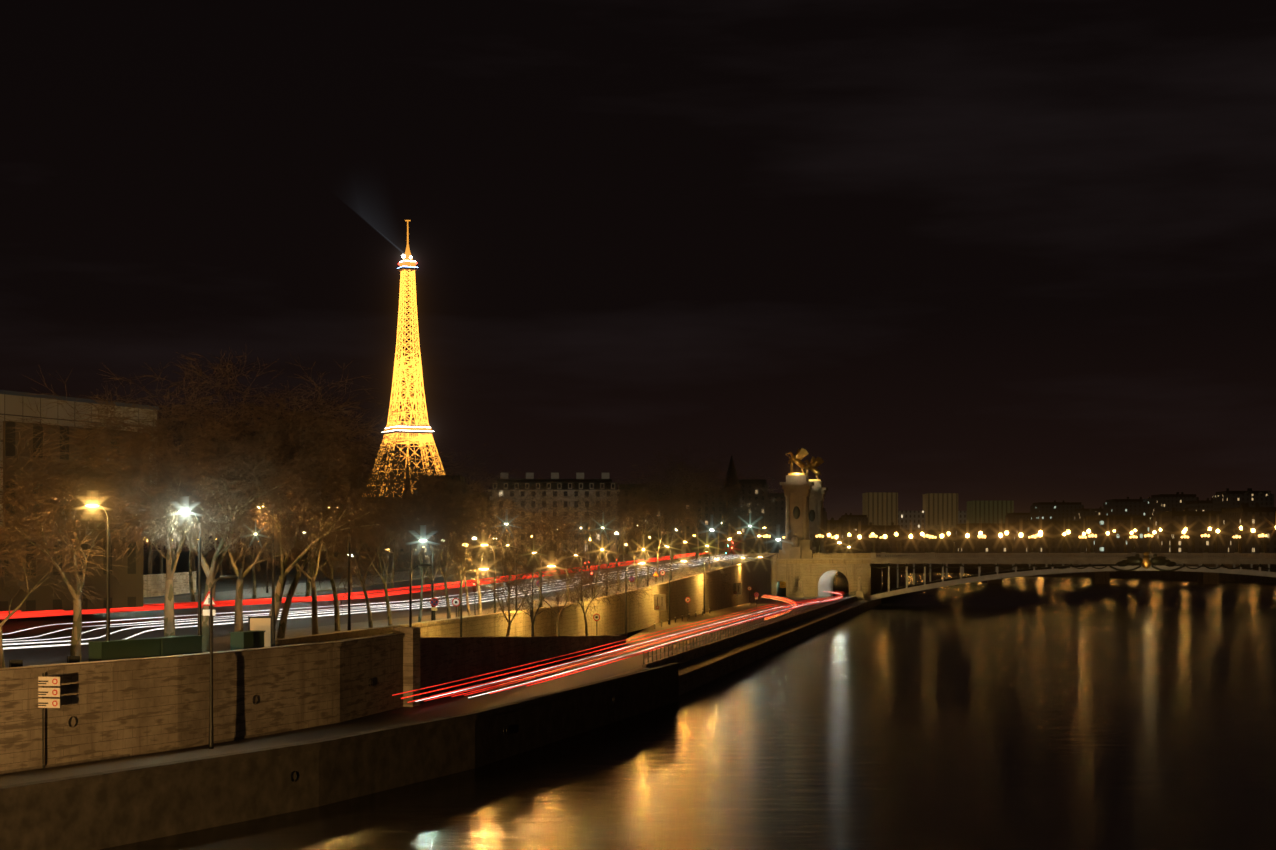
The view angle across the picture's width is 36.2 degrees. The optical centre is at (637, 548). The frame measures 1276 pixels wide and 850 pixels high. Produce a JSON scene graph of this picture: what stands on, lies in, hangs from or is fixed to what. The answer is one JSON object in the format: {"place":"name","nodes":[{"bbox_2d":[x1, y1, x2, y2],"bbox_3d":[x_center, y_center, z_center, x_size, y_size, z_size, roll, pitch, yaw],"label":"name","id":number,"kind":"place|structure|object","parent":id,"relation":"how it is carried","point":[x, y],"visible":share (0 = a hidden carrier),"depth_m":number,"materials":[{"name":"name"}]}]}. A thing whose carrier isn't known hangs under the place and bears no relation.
{"place":"outdoors","nodes":[
{"label":"outdoors","id":0,"kind":"place"},
{"bbox_2d":[362,269,444,496],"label":"tower","id":1,"kind":"structure","parent":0,"point":[423,438],"depth_m":1890.24,"materials":[{"name":"yellow metal"}]},
{"bbox_2d":[382,220,434,435],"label":"eiffel platforms","id":2,"kind":"object","parent":1,"relation":"on","point":[407,263],"visible":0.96,"depth_m":1886.97,"materials":[{"name":"yellow metal"}]},
{"bbox_2d":[38,542,785,768],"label":"signs","id":3,"kind":"object","parent":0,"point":[43,681],"visible":0.77,"depth_m":99.29,"materials":[{"name":"grey metal"}]},
{"bbox_2d":[0,596,849,785],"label":"road","id":4,"kind":"structure","parent":0,"point":[442,706],"depth_m":124.36,"materials":[{"name":"grey asphalt"}]},
{"bbox_2d":[392,591,842,701],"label":"light trails","id":5,"kind":"object","parent":4,"relation":"on","point":[776,598],"visible":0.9,"depth_m":158.07,"materials":[{"name":"red"}]},
{"bbox_2d":[0,550,902,667],"bbox_3d":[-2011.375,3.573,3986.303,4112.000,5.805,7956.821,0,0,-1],"label":"road","id":6,"kind":"structure","parent":0,"point":[225,591],"depth_m":205.54,"materials":[{"name":"grey asphalt"}]},
{"bbox_2d":[0,390,158,612],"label":"building","id":7,"kind":"structure","parent":6,"relation":"on","point":[127,592],"depth_m":151.79,"materials":[{"name":"stone"}]},
{"bbox_2d":[9,616,271,666],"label":"quay furniture","id":8,"kind":"object","parent":6,"relation":"on","point":[257,634],"visible":0.56,"depth_m":94.37,"materials":[{"name":"green metal"}]},
{"bbox_2d":[143,571,195,596],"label":"garden wall","id":9,"kind":"structure","parent":6,"relation":"on","point":[153,585],"depth_m":214.47,"materials":[{"name":"stone"}]},
{"bbox_2d":[0,627,419,770],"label":"quay wall","id":10,"kind":"structure","parent":6,"relation":"on","point":[138,706],"depth_m":95.29,"materials":[{"name":"stone"}]},
{"bbox_2d":[0,447,705,601],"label":"tree trunks","id":11,"kind":"object","parent":6,"relation":"on","point":[192,595],"visible":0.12,"depth_m":275.45,"materials":[{"name":"brown plant"}]},
{"bbox_2d":[0,347,729,667],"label":"bare trees","id":12,"kind":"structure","parent":6,"relation":"on","point":[234,472],"depth_m":101.25,"materials":[{"name":"brown plant"}]},
{"bbox_2d":[0,552,745,648],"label":"light trails","id":13,"kind":"object","parent":6,"relation":"on","point":[45,613],"visible":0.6,"depth_m":170.19,"materials":[{"name":"red"}]},
{"bbox_2d":[85,502,751,748],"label":"street lamps","id":14,"kind":"object","parent":6,"relation":"on","point":[211,725],"visible":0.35,"depth_m":97.53,"materials":[{"name":"grey metal"}]},
{"bbox_2d":[275,554,776,645],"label":"ramp retaining wall","id":15,"kind":"structure","parent":6,"relation":"on","point":[758,576],"depth_m":227.03,"materials":[{"name":"beige stone"}]},
{"bbox_2d":[415,506,642,636],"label":"bare trees","id":16,"kind":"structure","parent":15,"relation":"on","point":[548,577],"depth_m":163.84,"materials":[{"name":"brown plant"}]},
{"bbox_2d":[460,556,762,637],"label":"street lamps","id":17,"kind":"object","parent":15,"relation":"attached to","point":[485,568],"visible":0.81,"depth_m":210.79,"materials":[{"name":"grey metal"}]},
{"bbox_2d":[489,473,619,553],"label":"building","id":18,"kind":"structure","parent":6,"relation":"on","point":[582,482],"depth_m":638.64,"materials":[{"name":"brown stone"}]},
{"bbox_2d":[388,527,849,553],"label":"street lights","id":19,"kind":"object","parent":6,"relation":"on","point":[778,540],"visible":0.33,"depth_m":451.32,"materials":[{"name":"yellow metal"}]},
{"bbox_2d":[545,542,734,607],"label":"bare trees","id":20,"kind":"object","parent":6,"relation":"on","point":[641,575],"visible":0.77,"depth_m":240.54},
{"bbox_2d":[147,414,1275,576],"bbox_3d":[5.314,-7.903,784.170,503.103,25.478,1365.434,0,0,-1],"label":"distant bare trees","id":21,"kind":"object","parent":6,"relation":"on","point":[679,490],"visible":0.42,"depth_m":378.98,"materials":[{"name":"brown plant"}]},
{"bbox_2d":[674,553,880,607],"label":"bridge abutment","id":22,"kind":"object","parent":6,"relation":"on","point":[817,576],"visible":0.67,"depth_m":394.87,"materials":[{"name":"stone"}]},
{"bbox_2d":[776,552,1275,599],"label":"bridge","id":23,"kind":"structure","parent":22,"relation":"on","point":[1234,558],"depth_m":388.43,"materials":[{"name":"metal"}]},
{"bbox_2d":[779,448,814,558],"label":"bridge pillar","id":24,"kind":"structure","parent":23,"relation":"on","point":[797,541],"depth_m":395.41,"materials":[{"name":"stone"}]},
{"bbox_2d":[804,456,828,552],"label":"bridge pillar","id":25,"kind":"structure","parent":23,"relation":"on","point":[817,495],"depth_m":431.05,"materials":[{"name":"stone"}]},
{"bbox_2d":[763,534,1266,552],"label":"bridge lamp posts","id":26,"kind":"object","parent":23,"relation":"on","point":[1037,535],"visible":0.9,"depth_m":394.50,"materials":[{"name":"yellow metal"}]},
{"bbox_2d":[870,563,1275,568],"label":"alexander iii garlands","id":27,"kind":"object","parent":23,"relation":"attached to","point":[1071,565],"visible":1,"depth_m":387.01,"materials":[{"name":"brown metal"}]},
{"bbox_2d":[1109,552,1182,571],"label":"bridge ornament","id":28,"kind":"object","parent":23,"relation":"attached to","point":[1136,559],"visible":0.96,"depth_m":382.49,"materials":[{"name":"brown metal"}]},
{"bbox_2d":[420,636,625,701],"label":"ramp wall","id":29,"kind":"structure","parent":0,"point":[443,660],"depth_m":140.59,"materials":[{"name":"stone"}]},
{"bbox_2d":[0,0,1275,551],"label":"sky","id":30,"kind":"structure","parent":0,"point":[1023,252],"materials":[{"name":"black"}]},
{"bbox_2d":[532,597,811,679],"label":"quay ground","id":31,"kind":"structure","parent":0,"point":[769,602],"depth_m":322.38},
{"bbox_2d":[0,663,679,849],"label":"flood wall","id":32,"kind":"structure","parent":31,"relation":"on","point":[103,809],"depth_m":88.96,"materials":[{"name":"stone"}]},
{"bbox_2d":[68,678,614,781],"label":"mooring rings","id":33,"kind":"object","parent":31,"relation":"on","point":[295,772],"visible":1,"depth_m":100.26,"materials":[{"name":"grey metal"}]},
{"bbox_2d":[796,577,862,596],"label":"obelisks","id":34,"kind":"object","parent":31,"relation":"on","point":[800,592],"visible":0.6,"depth_m":391.97,"materials":[{"name":"stone"}]},
{"bbox_2d":[100,571,1275,849],"bbox_3d":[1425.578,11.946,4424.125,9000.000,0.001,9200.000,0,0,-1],"label":"river","id":35,"kind":"structure","parent":0,"point":[1048,713],"depth_m":115.27,"materials":[{"name":"black liquid"}]},
{"bbox_2d":[642,596,870,695],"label":"quay","id":36,"kind":"structure","parent":0,"point":[701,665],"depth_m":212.89,"materials":[{"name":"stone"}]},
{"bbox_2d":[643,591,855,664],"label":"quay railing","id":37,"kind":"object","parent":36,"relation":"on","point":[820,603],"visible":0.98,"depth_m":214.06,"materials":[{"name":"black metal"}]},
{"bbox_2d":[830,552,1275,582],"bbox_3d":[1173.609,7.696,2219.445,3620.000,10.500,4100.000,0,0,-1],"label":"quay","id":38,"kind":"structure","parent":0,"point":[1187,575],"depth_m":777.53,"materials":[{"name":"stone"}]},
{"bbox_2d":[143,526,1275,552],"bbox_3d":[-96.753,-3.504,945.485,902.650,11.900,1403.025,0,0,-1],"label":"bridge lamps","id":39,"kind":"object","parent":38,"relation":"on","point":[967,535],"visible":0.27,"depth_m":964.22,"materials":[{"name":"metal"}]},
{"bbox_2d":[274,455,1275,553],"bbox_3d":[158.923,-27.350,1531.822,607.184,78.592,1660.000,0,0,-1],"label":"city","id":40,"kind":"object","parent":38,"relation":"on","point":[880,509],"visible":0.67,"depth_m":1090.35,"materials":[{"name":"grey stone"}]},
{"bbox_2d":[877,554,1275,583],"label":"pont des invalides","id":41,"kind":"object","parent":38,"relation":"on","point":[1100,577],"visible":0.17,"depth_m":674.59,"materials":[{"name":"stone"}]}
]}

